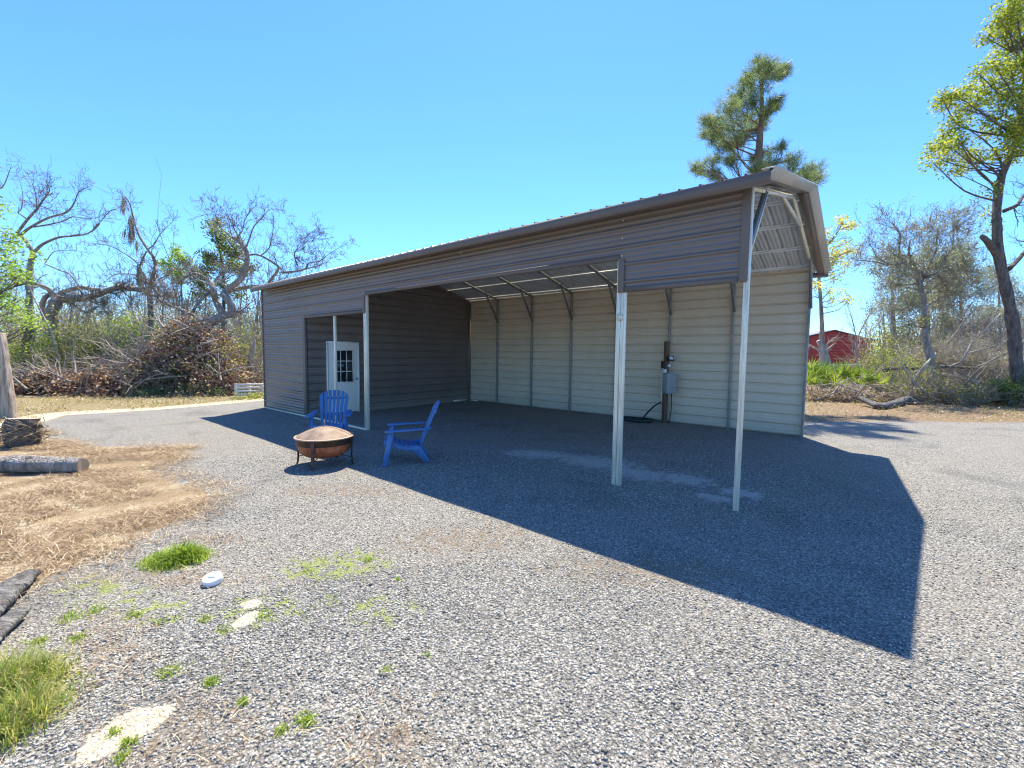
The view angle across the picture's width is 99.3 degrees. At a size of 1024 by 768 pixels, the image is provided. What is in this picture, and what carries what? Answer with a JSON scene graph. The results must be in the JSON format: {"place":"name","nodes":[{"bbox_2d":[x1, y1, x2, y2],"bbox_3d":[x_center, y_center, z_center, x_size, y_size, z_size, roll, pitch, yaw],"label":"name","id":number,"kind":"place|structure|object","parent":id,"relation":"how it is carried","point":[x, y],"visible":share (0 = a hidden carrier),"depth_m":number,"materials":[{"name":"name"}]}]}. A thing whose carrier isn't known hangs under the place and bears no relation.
{"place":"outdoors","nodes":[
{"label":"outdoors","id":0,"kind":"place"},
{"bbox_2d":[0,400,1023,767],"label":"gravel yard","id":1,"kind":"structure","parent":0,"point":[982,462],"depth_m":3.45,"materials":[{"name":"grey gravel"}]},
{"bbox_2d":[0,608,28,640],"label":"charred log","id":2,"kind":"object","parent":1,"relation":"on","point":[10,620],"visible":1,"depth_m":2.75,"materials":[{"name":"black wood"}]},
{"bbox_2d":[0,569,40,616],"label":"charred log","id":3,"kind":"object","parent":1,"relation":"on","point":[13,588],"visible":1,"depth_m":3.09,"materials":[{"name":"grey wood"}]},
{"bbox_2d":[2,418,42,448],"bbox_3d":[-8.857,0.892,7.897,0.493,0.578,0.518,4,5,40],"label":"stump","id":4,"kind":"object","parent":1,"relation":"on","point":[19,442],"visible":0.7,"depth_m":7.75,"materials":[{"name":"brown wood"}]},
{"bbox_2d":[0,416,57,448],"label":"vine tangle","id":5,"kind":"object","parent":4,"relation":"attached to","point":[17,434],"visible":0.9,"depth_m":7.70,"materials":[{"name":"brown plant"}]},
{"bbox_2d":[0,455,89,472],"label":"log","id":6,"kind":"object","parent":1,"relation":"on","point":[22,463],"visible":0.97,"depth_m":6.16,"materials":[{"name":"grey wood"}]},
{"bbox_2d":[0,636,101,757],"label":"grass clump","id":7,"kind":"object","parent":1,"relation":"on","point":[20,700],"visible":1,"depth_m":2.18,"materials":[{"name":"green plant"}]},
{"bbox_2d":[129,538,219,574],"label":"weed clump","id":8,"kind":"object","parent":1,"relation":"on","point":[185,553],"visible":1,"depth_m":3.64,"materials":[{"name":"green plant"}]},
{"bbox_2d":[202,571,222,586],"bbox_3d":[-2.287,1.489,3.323,0.132,0.062,0.132,1,18,0],"label":"plastic cap","id":9,"kind":"object","parent":1,"relation":"on","point":[213,578],"visible":1,"depth_m":3.30,"materials":[{"name":"white plastic"}]},
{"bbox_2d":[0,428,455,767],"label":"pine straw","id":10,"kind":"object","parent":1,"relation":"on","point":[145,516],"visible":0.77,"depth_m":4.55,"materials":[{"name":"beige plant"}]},
{"bbox_2d":[26,557,430,766],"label":"weed sprigs","id":11,"kind":"object","parent":1,"relation":"on","point":[125,741],"visible":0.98,"depth_m":2.38,"materials":[{"name":"green plant"}]},
{"bbox_2d":[293,420,353,470],"bbox_3d":[-2.957,0.915,6.873,0.890,0.700,0.891,1,4,0],"label":"fire pit","id":12,"kind":"object","parent":1,"relation":"on","point":[324,441],"visible":1,"depth_m":6.58,"materials":[{"name":"orange metal"}]},
{"bbox_2d":[305,390,351,430],"bbox_3d":[-3.584,0.637,8.646,0.836,0.970,0.924,0,4,-14],"label":"garden chair","id":13,"kind":"object","parent":1,"relation":"on","point":[346,413],"visible":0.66,"depth_m":8.87,"materials":[{"name":"blue plastic"}]},
{"bbox_2d":[382,400,439,465],"bbox_3d":[-1.654,0.764,7.188,0.924,0.970,0.836,0,4,-13],"label":"garden chair","id":14,"kind":"object","parent":1,"relation":"on","point":[417,448],"visible":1,"depth_m":6.99,"materials":[{"name":"blue plastic"}]},
{"bbox_2d":[250,165,830,511],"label":"metal shed","id":15,"kind":"structure","parent":1,"relation":"on","point":[591,310],"depth_m":10.95,"materials":[{"name":"brown paint"}]},
{"bbox_2d":[326,341,359,412],"bbox_3d":[-4.820,-0.185,12.488,0.126,2.060,0.990,4,5,40],"label":"door","id":16,"kind":"structure","parent":15,"relation":"in","point":[348,371],"depth_m":12.53,"materials":[{"name":"white paint"}]},
{"bbox_2d":[623,416,654,422],"bbox_3d":[3.344,0.948,11.691,1.001,0.101,0.624,4,5,40],"label":"garden hose","id":17,"kind":"object","parent":1,"relation":"on","point":[634,419],"visible":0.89,"depth_m":11.58,"materials":[{"name":"rubber"}]},
{"bbox_2d":[637,341,676,423],"bbox_3d":[3.792,0.003,11.428,0.973,2.240,0.332,3,5,26],"label":"utility post","id":18,"kind":"object","parent":1,"relation":"on","point":[668,381],"visible":0.91,"depth_m":11.29,"materials":[{"name":"grey metal"}]},
{"bbox_2d":[0,355,1023,427],"bbox_3d":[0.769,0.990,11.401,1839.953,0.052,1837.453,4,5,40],"label":"ground","id":19,"kind":"structure","parent":0,"point":[858,408],"depth_m":14.12,"materials":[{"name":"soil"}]},
{"bbox_2d":[0,333,18,417],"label":"leaning board","id":20,"kind":"object","parent":19,"relation":"on","point":[8,405],"visible":0.59,"depth_m":10.94,"materials":[{"name":"grey wood"}]},
{"bbox_2d":[0,194,53,342],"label":"leafy tree","id":21,"kind":"object","parent":19,"relation":"on","point":[15,275],"visible":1,"depth_m":14.93,"materials":[{"name":"green plant"}]},
{"bbox_2d":[17,326,36,378],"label":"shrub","id":22,"kind":"object","parent":19,"relation":"on","point":[30,336],"visible":0.23,"depth_m":18.87,"materials":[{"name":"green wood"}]},
{"bbox_2d":[10,284,60,371],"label":"leaning sapling","id":23,"kind":"object","parent":19,"relation":"on","point":[51,333],"visible":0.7,"depth_m":18.50,"materials":[{"name":"grey plant"}]},
{"bbox_2d":[2,331,69,375],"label":"shrub","id":24,"kind":"object","parent":19,"relation":"on","point":[30,352],"visible":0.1,"depth_m":19.25,"materials":[{"name":"green plant"}]},
{"bbox_2d":[0,313,77,378],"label":"shrub","id":25,"kind":"object","parent":19,"relation":"on","point":[29,350],"visible":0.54,"depth_m":18.08,"materials":[{"name":"green plant"}]},
{"bbox_2d":[0,152,122,335],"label":"bare tree","id":26,"kind":"object","parent":19,"relation":"on","point":[37,206],"visible":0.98,"depth_m":20.98,"materials":[{"name":"plant"}]},
{"bbox_2d":[17,302,127,366],"bbox_3d":[-22.876,-1.851,22.955,5.468,4.758,5.915,3,5,27],"label":"shrub","id":27,"kind":"object","parent":19,"relation":"on","point":[80,330],"visible":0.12,"depth_m":22.64,"materials":[{"name":"green plant"}]},
{"bbox_2d":[60,291,88,351],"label":"thin tree","id":28,"kind":"object","parent":19,"relation":"on","point":[70,315],"visible":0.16,"depth_m":24.97,"materials":[{"name":"grey wood"}]},
{"bbox_2d":[4,305,157,374],"bbox_3d":[-20.504,-1.355,19.800,6.046,4.282,6.389,-1,4,-19],"label":"shrub","id":29,"kind":"object","parent":19,"relation":"on","point":[74,344],"visible":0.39,"depth_m":19.17,"materials":[{"name":"green plant"}]},
{"bbox_2d":[73,292,112,332],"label":"thin tree","id":30,"kind":"object","parent":19,"relation":"on","point":[87,313],"visible":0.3,"depth_m":25.96,"materials":[{"name":"grey wood"}]},
{"bbox_2d":[41,319,162,369],"bbox_3d":[-18.677,-1.379,20.280,4.676,3.376,4.680,4,5,40],"label":"shrub","id":31,"kind":"object","parent":19,"relation":"on","point":[98,350],"visible":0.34,"depth_m":19.46,"materials":[{"name":"green plant"}]},
{"bbox_2d":[0,181,214,367],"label":"mossy oak","id":32,"kind":"object","parent":19,"relation":"on","point":[58,299],"visible":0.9,"depth_m":21.25,"materials":[{"name":"grey plant"}]},
{"bbox_2d":[10,331,205,397],"bbox_3d":[-16.857,-0.433,16.991,8.567,3.787,4.734,0,4,-6],"label":"brush heap","id":33,"kind":"object","parent":19,"relation":"on","point":[49,379],"visible":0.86,"depth_m":16.50,"materials":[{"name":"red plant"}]},
{"bbox_2d":[91,294,125,324],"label":"thin tree","id":34,"kind":"object","parent":19,"relation":"on","point":[112,308],"visible":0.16,"depth_m":27.27,"materials":[{"name":"grey wood"}]},
{"bbox_2d":[44,292,185,367],"bbox_3d":[-18.925,-2.166,21.209,6.739,5.119,5.472,4,5,40],"label":"shrub","id":35,"kind":"object","parent":19,"relation":"on","point":[111,335],"visible":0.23,"depth_m":20.06,"materials":[{"name":"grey plant"}]},
{"bbox_2d":[70,302,168,360],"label":"shrub","id":36,"kind":"object","parent":19,"relation":"on","point":[127,319],"visible":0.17,"depth_m":22.48,"materials":[{"name":"green plant"}]},
{"bbox_2d":[89,309,167,344],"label":"shrub","id":37,"kind":"object","parent":19,"relation":"on","point":[129,324],"visible":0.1,"depth_m":24.52,"materials":[{"name":"green plant"}]},
{"bbox_2d":[120,382,165,396],"bbox_3d":[-13.814,0.235,16.525,1.325,0.631,1.322,1,4,10],"label":"weed patch","id":38,"kind":"object","parent":19,"relation":"on","point":[143,393],"visible":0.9,"depth_m":16.30,"materials":[{"name":"green plant"}]},
{"bbox_2d":[133,263,164,341],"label":"tree","id":39,"kind":"object","parent":19,"relation":"on","point":[152,307],"visible":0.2,"depth_m":22.91,"materials":[{"name":"grey plant"}]},
{"bbox_2d":[110,342,200,393],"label":"shrub","id":40,"kind":"object","parent":19,"relation":"on","point":[174,374],"visible":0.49,"depth_m":17.19,"materials":[{"name":"brown plant"}]},
{"bbox_2d":[109,315,204,375],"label":"shrub","id":41,"kind":"object","parent":19,"relation":"on","point":[146,338],"visible":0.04,"depth_m":20.92,"materials":[{"name":"green plant"}]},
{"bbox_2d":[57,292,262,396],"bbox_3d":[-13.736,-1.101,18.363,9.307,5.148,5.702,1,4,9],"label":"brush heap","id":42,"kind":"object","parent":19,"relation":"on","point":[168,333],"visible":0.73,"depth_m":17.57,"materials":[{"name":"brown plant"}]},
{"bbox_2d":[145,260,174,335],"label":"thin tree","id":43,"kind":"object","parent":19,"relation":"on","point":[163,304],"visible":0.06,"depth_m":24.48,"materials":[{"name":"grey wood"}]},
{"bbox_2d":[156,265,184,327],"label":"thin tree","id":44,"kind":"object","parent":19,"relation":"on","point":[172,309],"visible":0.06,"depth_m":25.07,"materials":[{"name":"grey wood"}]},
{"bbox_2d":[157,242,196,318],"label":"young tree","id":45,"kind":"object","parent":19,"relation":"on","point":[180,254],"visible":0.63,"depth_m":23.66,"materials":[{"name":"green plant"}]},
{"bbox_2d":[159,383,215,396],"bbox_3d":[-12.511,0.243,16.937,1.479,0.676,1.578,1,4,10],"label":"weed patch","id":46,"kind":"object","parent":19,"relation":"on","point":[178,389],"visible":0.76,"depth_m":16.64,"materials":[{"name":"green plant"}]},
{"bbox_2d":[136,320,259,390],"bbox_3d":[-12.874,-1.215,17.931,4.980,3.304,3.486,2,4,13],"label":"shrub","id":47,"kind":"object","parent":19,"relation":"on","point":[202,366],"visible":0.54,"depth_m":17.61,"materials":[{"name":"brown plant"}]},
{"bbox_2d":[187,277,220,329],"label":"thin tree","id":48,"kind":"object","parent":19,"relation":"on","point":[207,304],"visible":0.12,"depth_m":25.94,"materials":[{"name":"grey wood"}]},
{"bbox_2d":[175,313,261,383],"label":"shrub","id":49,"kind":"object","parent":19,"relation":"on","point":[239,337],"visible":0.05,"depth_m":22.39,"materials":[{"name":"green plant"}]},
{"bbox_2d":[182,215,263,328],"bbox_3d":[-16.001,-4.453,23.837,4.998,9.626,3.462,4,5,40],"label":"evergreen tree","id":50,"kind":"object","parent":19,"relation":"on","point":[218,243],"visible":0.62,"depth_m":23.45,"materials":[{"name":"green plant"}]},
{"bbox_2d":[201,383,246,395],"bbox_3d":[-11.209,0.269,17.053,1.281,0.618,1.369,1,4,0],"label":"weed patch","id":51,"kind":"object","parent":19,"relation":"on","point":[215,392],"visible":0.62,"depth_m":16.68,"materials":[{"name":"green plant"}]},
{"bbox_2d":[207,285,262,377],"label":"shrub","id":52,"kind":"object","parent":19,"relation":"on","point":[253,329],"visible":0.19,"depth_m":23.20,"materials":[{"name":"green plant"}]},
{"bbox_2d":[226,281,250,341],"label":"thin tree","id":53,"kind":"object","parent":19,"relation":"on","point":[240,309],"visible":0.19,"depth_m":25.88,"materials":[{"name":"grey wood"}]},
{"bbox_2d":[216,322,262,380],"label":"shrub","id":54,"kind":"object","parent":19,"relation":"on","point":[255,357],"visible":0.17,"depth_m":22.07,"materials":[{"name":"green plant"}]},
{"bbox_2d":[232,391,263,399],"bbox_3d":[-9.579,0.465,15.954,1.080,0.471,1.163,4,5,40],"label":"weed patch","id":55,"kind":"object","parent":19,"relation":"on","point":[255,396],"visible":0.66,"depth_m":15.88,"materials":[{"name":"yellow plant"}]},
{"bbox_2d":[140,186,356,341],"bbox_3d":[-12.358,-5.716,21.345,9.416,7.564,3.465,-2,5,-35],"label":"twisted oak","id":56,"kind":"object","parent":19,"relation":"on","point":[227,290],"visible":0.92,"depth_m":20.39,"materials":[{"name":"grey plant"}]},
{"bbox_2d":[234,383,263,396],"bbox_3d":[-9.982,0.237,16.551,0.978,0.520,0.105,-1,4,-25],"label":"pallet","id":57,"kind":"object","parent":19,"relation":"on","point":[249,387],"visible":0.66,"depth_m":16.49,"materials":[{"name":"grey wood"}]},
{"bbox_2d":[239,272,264,372],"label":"thin tree","id":58,"kind":"object","parent":19,"relation":"on","point":[257,302],"visible":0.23,"depth_m":24.98,"materials":[{"name":"grey wood"}]},
{"bbox_2d":[243,318,261,377],"bbox_3d":[-11.791,-1.324,19.738,0.945,3.382,0.876,-2,5,-31],"label":"dead stump","id":59,"kind":"object","parent":19,"relation":"on","point":[253,350],"visible":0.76,"depth_m":19.40,"materials":[{"name":"grey wood"}]},
{"bbox_2d":[0,157,1023,378],"bbox_3d":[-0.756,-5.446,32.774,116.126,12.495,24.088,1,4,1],"label":"woodland","id":60,"kind":"object","parent":19,"relation":"on","point":[934,326],"visible":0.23,"depth_m":27.10,"materials":[{"name":"brown plant"}]},
{"bbox_2d":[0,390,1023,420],"bbox_3d":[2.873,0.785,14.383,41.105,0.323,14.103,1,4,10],"label":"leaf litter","id":61,"kind":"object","parent":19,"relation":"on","point":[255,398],"visible":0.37,"depth_m":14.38,"materials":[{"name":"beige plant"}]},
{"bbox_2d":[685,47,829,186],"bbox_3d":[9.354,-6.245,16.450,5.427,14.457,4.852,2,4,22],"label":"pine tree","id":62,"kind":"object","parent":19,"relation":"on","point":[765,70],"visible":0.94,"depth_m":15.76,"materials":[{"name":"green plant"}]},
{"bbox_2d":[806,355,840,392],"bbox_3d":[12.662,-0.323,18.833,2.621,1.865,2.191,1,4,11],"label":"palmetto","id":63,"kind":"object","parent":19,"relation":"on","point":[814,380],"visible":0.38,"depth_m":18.38,"materials":[{"name":"green plant"}]},
{"bbox_2d":[807,356,848,393],"bbox_3d":[13.469,-0.372,19.058,2.378,1.950,2.539,4,5,40],"label":"palmetto","id":64,"kind":"object","parent":19,"relation":"on","point":[832,377],"visible":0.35,"depth_m":18.51,"materials":[{"name":"green plant"}]},
{"bbox_2d":[809,323,849,386],"bbox_3d":[16.469,-1.484,22.811,2.379,3.279,1.414,4,5,40],"label":"dead stump","id":65,"kind":"object","parent":19,"relation":"on","point":[823,350],"visible":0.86,"depth_m":22.70,"materials":[{"name":"grey wood"}]},
{"bbox_2d":[812,214,860,387],"bbox_3d":[16.858,-4.322,23.136,3.967,9.044,2.167,0,4,-13],"label":"sapling","id":66,"kind":"object","parent":19,"relation":"on","point":[835,255],"visible":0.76,"depth_m":22.78,"materials":[{"name":"plant"}]},
{"bbox_2d":[822,359,856,391],"bbox_3d":[14.315,-0.325,19.555,2.046,1.804,2.449,1,4,8],"label":"palmetto","id":67,"kind":"object","parent":19,"relation":"on","point":[847,371],"visible":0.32,"depth_m":18.71,"materials":[{"name":"green plant"}]},
{"bbox_2d":[833,363,899,392],"bbox_3d":[15.137,-0.154,18.432,2.635,1.643,1.742,1,4,3],"label":"palmetto","id":68,"kind":"object","parent":19,"relation":"on","point":[871,379],"visible":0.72,"depth_m":18.29,"materials":[{"name":"green plant"}]},
{"bbox_2d":[844,356,891,385],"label":"shrub","id":69,"kind":"object","parent":19,"relation":"on","point":[860,360],"visible":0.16,"depth_m":26.14,"materials":[{"name":"green plant"}]},
{"bbox_2d":[857,395,913,408],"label":"fallen crooked branch","id":70,"kind":"object","parent":19,"relation":"on","point":[901,400],"visible":0.97,"depth_m":15.60,"materials":[{"name":"grey wood"}]},
{"bbox_2d":[842,342,939,391],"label":"shrub","id":71,"kind":"object","parent":19,"relation":"on","point":[883,360],"visible":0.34,"depth_m":20.03,"materials":[{"name":"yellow plant"}]},
{"bbox_2d":[854,350,949,398],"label":"shrub","id":72,"kind":"object","parent":19,"relation":"on","point":[889,373],"visible":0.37,"depth_m":18.72,"materials":[{"name":"green plant"}]},
{"bbox_2d":[847,323,962,380],"bbox_3d":[24.366,-1.856,27.064,6.144,4.164,4.817,-1,4,-20],"label":"shrub","id":73,"kind":"object","parent":19,"relation":"on","point":[887,345],"visible":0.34,"depth_m":26.65,"materials":[{"name":"green plant"}]},
{"bbox_2d":[876,374,951,403],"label":"shrub","id":74,"kind":"object","parent":19,"relation":"on","point":[901,391],"visible":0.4,"depth_m":17.30,"materials":[{"name":"green plant"}]},
{"bbox_2d":[805,348,1023,407],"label":"undergrowth","id":75,"kind":"object","parent":19,"relation":"on","point":[931,393],"depth_m":17.21,"materials":[{"name":"brown plant"}]},
{"bbox_2d":[893,353,939,385],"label":"fallen branch","id":76,"kind":"object","parent":75,"relation":"on","point":[927,363],"visible":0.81,"depth_m":18.14,"materials":[{"name":"grey wood"}]},
{"bbox_2d":[882,353,979,378],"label":"fallen tree","id":77,"kind":"object","parent":75,"relation":"on","point":[936,366],"visible":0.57,"depth_m":19.28,"materials":[{"name":"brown wood"}]},
{"bbox_2d":[834,189,1009,387],"bbox_3d":[17.104,-3.671,18.582,8.072,8.962,3.464,0,4,-7],"label":"grey oak","id":78,"kind":"object","parent":19,"relation":"on","point":[920,275],"visible":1,"depth_m":18.43,"materials":[{"name":"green plant"}]},
{"bbox_2d":[868,325,1008,388],"bbox_3d":[20.866,-1.308,21.124,5.819,3.829,6.146,4,5,40],"label":"shrub","id":79,"kind":"object","parent":19,"relation":"on","point":[934,345],"visible":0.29,"depth_m":20.58,"materials":[{"name":"grey plant"}]},
{"bbox_2d":[900,329,1008,392],"bbox_3d":[22.344,-0.839,21.541,5.537,3.728,6.598,4,5,40],"label":"shrub","id":80,"kind":"object","parent":19,"relation":"on","point":[921,346],"visible":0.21,"depth_m":20.71,"materials":[{"name":"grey plant"}]},
{"bbox_2d":[903,371,1018,405],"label":"shrub","id":81,"kind":"object","parent":19,"relation":"on","point":[963,387],"visible":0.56,"depth_m":16.68,"materials":[{"name":"brown plant"}]},
{"bbox_2d":[915,0,1023,402],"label":"broadleaf tree","id":82,"kind":"object","parent":19,"relation":"on","point":[1012,127],"visible":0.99,"depth_m":16.56,"materials":[{"name":"green plant"}]},
{"bbox_2d":[942,313,1022,367],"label":"fallen branch","id":83,"kind":"object","parent":82,"relation":"attached to","point":[968,349],"visible":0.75,"depth_m":18.45,"materials":[{"name":"grey wood"}]},
{"bbox_2d":[922,330,1023,387],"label":"shrub","id":84,"kind":"object","parent":19,"relation":"on","point":[995,365],"visible":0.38,"depth_m":19.37,"materials":[{"name":"grey plant"}]},
{"bbox_2d":[978,333,1023,366],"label":"fallen branch","id":85,"kind":"object","parent":84,"relation":"attached to","point":[995,357],"visible":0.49,"depth_m":18.40,"materials":[{"name":"grey wood"}]},
{"bbox_2d":[982,373,1023,403],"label":"palmetto","id":86,"kind":"object","parent":19,"relation":"on","point":[1003,386],"visible":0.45,"depth_m":16.68,"materials":[{"name":"green plant"}]},
{"bbox_2d":[985,370,1023,407],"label":"shrub","id":87,"kind":"object","parent":19,"relation":"on","point":[1017,399],"visible":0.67,"depth_m":16.58,"materials":[{"name":"green plant"}]},
{"bbox_2d":[0,0,1023,358],"label":"sky","id":88,"kind":"structure","parent":0,"point":[409,125],"materials":[{"name":"blue"}]},
{"bbox_2d":[808,330,874,371],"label":"red building","id":89,"kind":"structure","parent":0,"point":[829,334],"depth_m":45.03,"materials":[{"name":"paint"}]},
{"bbox_2d":[860,243,925,357],"bbox_3d":[26.318,-4.864,29.914,4.153,9.647,6.723,4,5,40],"label":"bare tree","id":90,"kind":"object","parent":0,"point":[892,317],"visible":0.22,"depth_m":29.28,"materials":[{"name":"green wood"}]},
{"bbox_2d":[881,236,975,347],"bbox_3d":[29.327,-5.444,30.949,8.901,10.726,4.225,-2,5,-33],"label":"bare tree","id":91,"kind":"object","parent":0,"point":[903,322],"visible":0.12,"depth_m":30.34,"materials":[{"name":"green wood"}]},
{"bbox_2d":[912,232,1005,358],"bbox_3d":[29.033,-4.988,27.884,8.696,10.274,4.268,-2,5,-29],"label":"bare tree","id":92,"kind":"object","parent":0,"point":[943,320],"visible":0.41,"depth_m":27.91,"materials":[{"name":"plant"}]},
{"bbox_2d":[964,257,1023,355],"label":"bare tree","id":93,"kind":"object","parent":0,"point":[1015,286],"visible":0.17,"depth_m":31.42,"materials":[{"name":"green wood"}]}
]}

